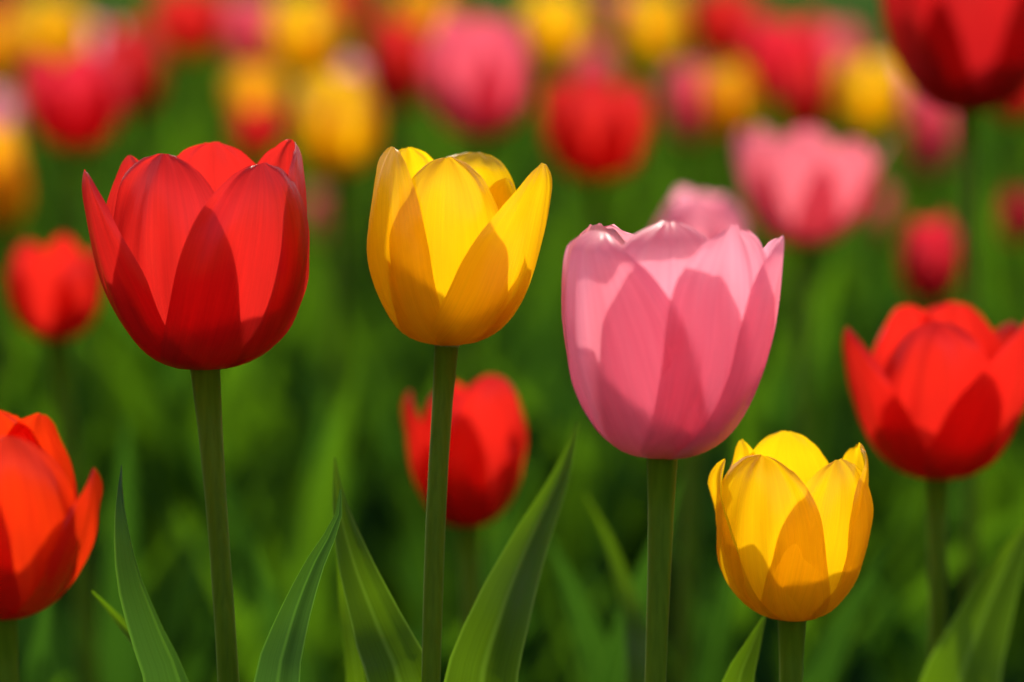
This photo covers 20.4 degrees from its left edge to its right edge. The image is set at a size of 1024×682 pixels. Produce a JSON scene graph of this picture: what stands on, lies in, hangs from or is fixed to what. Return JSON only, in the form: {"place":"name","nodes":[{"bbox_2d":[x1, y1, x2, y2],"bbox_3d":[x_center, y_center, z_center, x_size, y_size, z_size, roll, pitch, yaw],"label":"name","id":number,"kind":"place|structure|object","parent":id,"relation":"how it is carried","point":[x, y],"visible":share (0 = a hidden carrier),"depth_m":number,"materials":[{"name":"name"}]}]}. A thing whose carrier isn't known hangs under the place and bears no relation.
{"place":"outdoors","nodes":[
{"label":"outdoors","id":0,"kind":"place"},
{"bbox_2d":[15,0,886,66],"bbox_3d":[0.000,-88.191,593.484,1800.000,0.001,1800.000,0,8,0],"label":"lawn","id":1,"kind":"structure","parent":0,"point":[506,8],"depth_m":15.36,"materials":[{"name":"green plant"}]},
{"bbox_2d":[175,67,923,367],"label":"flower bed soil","id":2,"kind":"structure","parent":1,"relation":"on","point":[186,101],"depth_m":7.42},
{"bbox_2d":[0,13,25,92],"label":"tulip","id":3,"kind":"object","parent":2,"relation":"on","point":[12,57],"visible":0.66,"depth_m":2.43,"materials":[{"name":"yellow plant"}]},
{"bbox_2d":[0,120,29,410],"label":"tulip","id":4,"kind":"object","parent":2,"relation":"on","point":[14,192],"visible":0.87,"depth_m":1.49,"materials":[{"name":"yellow plant"}]},
{"bbox_2d":[0,0,38,182],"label":"tulip","id":5,"kind":"object","parent":2,"relation":"on","point":[7,6],"visible":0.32,"depth_m":2.89,"materials":[{"name":"plant"}]},
{"bbox_2d":[0,89,71,363],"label":"tulip","id":6,"kind":"object","parent":2,"relation":"on","point":[7,110],"visible":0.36,"depth_m":2.09,"materials":[{"name":"pink plant"}]},
{"bbox_2d":[21,605,51,681],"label":"tulip plant","id":7,"kind":"object","parent":2,"relation":"on","point":[37,666],"visible":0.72,"depth_m":0.99,"materials":[{"name":"green plant"}]},
{"bbox_2d":[0,410,102,681],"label":"tulip","id":8,"kind":"object","parent":2,"relation":"on","point":[48,524],"visible":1,"depth_m":0.69,"materials":[{"name":"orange plant"}]},
{"bbox_2d":[16,0,90,246],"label":"tulip","id":9,"kind":"object","parent":2,"relation":"on","point":[57,32],"visible":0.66,"depth_m":2.28,"materials":[{"name":"yellow plant"}]},
{"bbox_2d":[8,22,163,370],"bbox_3d":[-0.239,-0.020,1.971,0.225,0.398,0.097,-6,10,-34],"label":"tulip","id":10,"kind":"object","parent":2,"relation":"on","point":[133,52],"visible":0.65,"depth_m":1.94,"materials":[{"name":"red plant"}]},
{"bbox_2d":[58,22,119,215],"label":"tulip","id":11,"kind":"object","parent":2,"relation":"on","point":[92,48],"visible":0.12,"depth_m":2.61,"materials":[{"name":"pink plant"}]},
{"bbox_2d":[7,234,332,681],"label":"tulip","id":12,"kind":"object","parent":2,"relation":"on","point":[55,290],"visible":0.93,"depth_m":1.12,"materials":[{"name":"red plant"}]},
{"bbox_2d":[18,409,323,681],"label":"tulip plant","id":13,"kind":"object","parent":2,"relation":"on","point":[117,660],"visible":0.59,"depth_m":1.18,"materials":[{"name":"green plant"}]},
{"bbox_2d":[23,51,351,565],"bbox_3d":[-0.226,0.024,1.680,0.121,0.396,0.244,8,12,44],"label":"tulip","id":14,"kind":"object","parent":2,"relation":"on","point":[74,103],"visible":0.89,"depth_m":1.60,"materials":[{"name":"red plant"}]},
{"bbox_2d":[149,0,226,144],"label":"tulip","id":15,"kind":"object","parent":2,"relation":"on","point":[192,31],"visible":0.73,"depth_m":2.27,"materials":[{"name":"red plant"}]},
{"bbox_2d":[82,139,309,681],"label":"tulip","id":16,"kind":"object","parent":2,"relation":"on","point":[201,254],"visible":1,"depth_m":0.75,"materials":[{"name":"red plant"}]},
{"bbox_2d":[222,103,285,430],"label":"tulip","id":17,"kind":"object","parent":2,"relation":"on","point":[259,133],"visible":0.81,"depth_m":1.84,"materials":[{"name":"red plant"}]},
{"bbox_2d":[255,546,306,681],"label":"tulip plant","id":18,"kind":"object","parent":2,"relation":"on","point":[271,605],"visible":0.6,"depth_m":1.07,"materials":[{"name":"green plant"}]},
{"bbox_2d":[195,69,381,489],"bbox_3d":[-0.123,0.033,1.652,0.116,0.387,0.202,0,8,0],"label":"tulip","id":19,"kind":"object","parent":2,"relation":"on","point":[338,126],"visible":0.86,"depth_m":1.56,"materials":[{"name":"yellow plant"}]},
{"bbox_2d":[222,0,369,249],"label":"tulip","id":20,"kind":"object","parent":2,"relation":"on","point":[245,38],"visible":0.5,"depth_m":2.38,"materials":[{"name":"pink plant"}]},
{"bbox_2d":[225,63,379,368],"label":"tulip","id":21,"kind":"object","parent":2,"relation":"on","point":[253,87],"visible":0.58,"depth_m":1.98,"materials":[{"name":"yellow plant"}]},
{"bbox_2d":[306,188,329,287],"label":"tulip","id":22,"kind":"object","parent":2,"relation":"on","point":[320,195],"visible":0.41,"depth_m":2.09,"materials":[{"name":"green plant"}]},
{"bbox_2d":[198,358,443,681],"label":"tulip plant","id":23,"kind":"object","parent":2,"relation":"on","point":[318,513],"visible":0.46,"depth_m":1.27,"materials":[{"name":"green plant"}]},
{"bbox_2d":[268,0,379,323],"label":"tulip","id":24,"kind":"object","parent":2,"relation":"on","point":[306,38],"visible":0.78,"depth_m":2.12,"materials":[{"name":"yellow plant"}]},
{"bbox_2d":[321,0,378,214],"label":"tulip","id":25,"kind":"object","parent":2,"relation":"on","point":[353,15],"visible":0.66,"depth_m":2.89,"materials":[{"name":"orange plant"}]},
{"bbox_2d":[338,56,381,325],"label":"tulip","id":26,"kind":"object","parent":2,"relation":"on","point":[351,65],"visible":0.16,"depth_m":2.11,"materials":[{"name":"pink plant"}]},
{"bbox_2d":[318,0,447,243],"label":"tulip","id":27,"kind":"object","parent":2,"relation":"on","point":[409,12],"visible":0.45,"depth_m":2.73,"materials":[{"name":"orange plant"}]},
{"bbox_2d":[254,147,551,681],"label":"tulip","id":28,"kind":"object","parent":2,"relation":"on","point":[454,242],"visible":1,"depth_m":0.76,"materials":[{"name":"yellow plant"}]},
{"bbox_2d":[353,11,473,231],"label":"tulip","id":29,"kind":"object","parent":2,"relation":"on","point":[468,19],"visible":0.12,"depth_m":2.71,"materials":[{"name":"pink plant"}]},
{"bbox_2d":[326,14,532,361],"bbox_3d":[-0.044,-0.038,2.085,0.200,0.400,0.112,-2,9,-11],"label":"tulip","id":30,"kind":"object","parent":2,"relation":"on","point":[393,68],"visible":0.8,"depth_m":2.03,"materials":[{"name":"red plant"}]},
{"bbox_2d":[347,12,542,498],"bbox_3d":[-0.018,0.027,1.588,0.238,0.418,0.108,4,10,27],"label":"tulip","id":31,"kind":"object","parent":2,"relation":"on","point":[477,74],"visible":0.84,"depth_m":1.55,"materials":[{"name":"pink plant"}]},
{"bbox_2d":[402,374,526,624],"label":"tulip","id":32,"kind":"object","parent":2,"relation":"on","point":[488,442],"visible":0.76,"depth_m":0.94,"materials":[{"name":"red plant"}]},
{"bbox_2d":[0,0,1023,681],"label":"foliage","id":33,"kind":"object","parent":2,"relation":"on","point":[278,428],"visible":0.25,"depth_m":1.59,"materials":[{"name":"green plant"}]},
{"bbox_2d":[398,73,651,496],"bbox_3d":[0.036,0.048,1.551,0.151,0.387,0.128,8,12,43],"label":"tulip","id":34,"kind":"object","parent":2,"relation":"on","point":[596,130],"visible":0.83,"depth_m":1.53,"materials":[{"name":"red plant"}]},
{"bbox_2d":[534,43,612,271],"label":"tulip","id":35,"kind":"object","parent":2,"relation":"on","point":[589,58],"visible":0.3,"depth_m":2.58,"materials":[{"name":"pink plant"}]},
{"bbox_2d":[549,537,607,681],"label":"tulip plant","id":36,"kind":"object","parent":2,"relation":"on","point":[591,642],"visible":0.69,"depth_m":1.03,"materials":[{"name":"green plant"}]},
{"bbox_2d":[517,0,663,260],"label":"tulip","id":37,"kind":"object","parent":2,"relation":"on","point":[556,31],"visible":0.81,"depth_m":2.13,"materials":[{"name":"yellow plant"}]},
{"bbox_2d":[558,0,625,186],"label":"tulip","id":38,"kind":"object","parent":2,"relation":"on","point":[610,11],"visible":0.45,"depth_m":2.99,"materials":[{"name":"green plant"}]},
{"bbox_2d":[444,221,783,681],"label":"tulip","id":39,"kind":"object","parent":2,"relation":"on","point":[668,329],"visible":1,"depth_m":0.72,"materials":[{"name":"pink plant"}]},
{"bbox_2d":[597,474,682,681],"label":"tulip plant","id":40,"kind":"object","parent":2,"relation":"on","point":[613,668],"visible":0.41,"depth_m":1.00,"materials":[{"name":"green plant"}]},
{"bbox_2d":[619,0,762,235],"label":"tulip","id":41,"kind":"object","parent":2,"relation":"on","point":[652,32],"visible":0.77,"depth_m":2.23,"materials":[{"name":"yellow plant"}]},
{"bbox_2d":[507,187,885,681],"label":"tulip","id":42,"kind":"object","parent":2,"relation":"on","point":[709,216],"visible":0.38,"depth_m":1.12,"materials":[{"name":"pink plant"}]},
{"bbox_2d":[645,0,793,249],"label":"tulip","id":43,"kind":"object","parent":2,"relation":"on","point":[716,25],"visible":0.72,"depth_m":2.23,"materials":[{"name":"red plant"}]},
{"bbox_2d":[545,413,900,674],"bbox_3d":[0.096,0.153,1.281,0.162,0.259,0.044,5,10,28],"label":"tulip plant","id":44,"kind":"object","parent":2,"relation":"on","point":[740,608],"visible":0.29,"depth_m":1.28,"materials":[{"name":"green plant"}]},
{"bbox_2d":[664,58,784,306],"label":"tulip","id":45,"kind":"object","parent":2,"relation":"on","point":[689,125],"visible":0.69,"depth_m":1.94,"materials":[{"name":"pink plant"}]},
{"bbox_2d":[704,63,757,207],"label":"tulip","id":46,"kind":"object","parent":2,"relation":"on","point":[730,103],"visible":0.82,"depth_m":1.89,"materials":[{"name":"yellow plant"}]},
{"bbox_2d":[738,13,825,359],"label":"tulip","id":47,"kind":"object","parent":2,"relation":"on","point":[772,51],"visible":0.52,"depth_m":1.92,"materials":[{"name":"red plant"}]},
{"bbox_2d":[708,431,873,681],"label":"tulip","id":48,"kind":"object","parent":2,"relation":"on","point":[794,514],"visible":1,"depth_m":0.76,"materials":[{"name":"yellow plant"}]},
{"bbox_2d":[783,59,887,424],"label":"tulip","id":49,"kind":"object","parent":2,"relation":"on","point":[806,96],"visible":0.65,"depth_m":1.74,"materials":[{"name":"red plant"}]},
{"bbox_2d":[803,546,887,681],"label":"tulip plant","id":50,"kind":"object","parent":2,"relation":"on","point":[821,663],"visible":0.99,"depth_m":1.01,"materials":[{"name":"green plant"}]},
{"bbox_2d":[672,124,1023,674],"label":"tulip","id":51,"kind":"object","parent":2,"relation":"on","point":[806,190],"visible":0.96,"depth_m":1.28,"materials":[{"name":"pink plant"}]},
{"bbox_2d":[679,212,1023,624],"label":"tulip","id":52,"kind":"object","parent":2,"relation":"on","point":[930,258],"visible":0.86,"depth_m":1.41,"materials":[{"name":"red plant"}]},
{"bbox_2d":[824,25,901,217],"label":"tulip","id":53,"kind":"object","parent":2,"relation":"on","point":[843,41],"visible":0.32,"depth_m":2.58,"materials":[{"name":"pink plant"}]},
{"bbox_2d":[826,57,917,269],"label":"tulip","id":54,"kind":"object","parent":2,"relation":"on","point":[906,178],"visible":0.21,"depth_m":2.30,"materials":[{"name":"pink plant"}]},
{"bbox_2d":[780,54,977,360],"bbox_3d":[0.202,0.001,1.892,0.236,0.379,0.135,0,8,0],"label":"tulip","id":55,"kind":"object","parent":2,"relation":"on","point":[868,95],"visible":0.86,"depth_m":1.88,"materials":[{"name":"yellow plant"}]},
{"bbox_2d":[872,185,892,249],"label":"tulip","id":56,"kind":"object","parent":2,"relation":"on","point":[882,199],"visible":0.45,"depth_m":2.29,"materials":[{"name":"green plant"}]},
{"bbox_2d":[905,94,955,221],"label":"tulip","id":57,"kind":"object","parent":2,"relation":"on","point":[930,132],"visible":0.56,"depth_m":1.94,"materials":[{"name":"pink plant"}]},
{"bbox_2d":[842,301,1023,681],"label":"tulip","id":58,"kind":"object","parent":2,"relation":"on","point":[937,393],"visible":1,"depth_m":0.88,"materials":[{"name":"red plant"}]},
{"bbox_2d":[845,89,1023,393],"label":"tulip","id":59,"kind":"object","parent":2,"relation":"on","point":[1011,113],"visible":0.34,"depth_m":1.70,"materials":[{"name":"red plant"}]},
{"bbox_2d":[881,0,1023,600],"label":"tulip","id":60,"kind":"object","parent":2,"relation":"on","point":[964,59],"visible":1,"depth_m":1.08,"materials":[{"name":"red plant"}]},
{"bbox_2d":[1000,189,1023,450],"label":"tulip","id":61,"kind":"object","parent":2,"relation":"on","point":[1012,217],"visible":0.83,"depth_m":1.70,"materials":[{"name":"red plant"}]}
]}

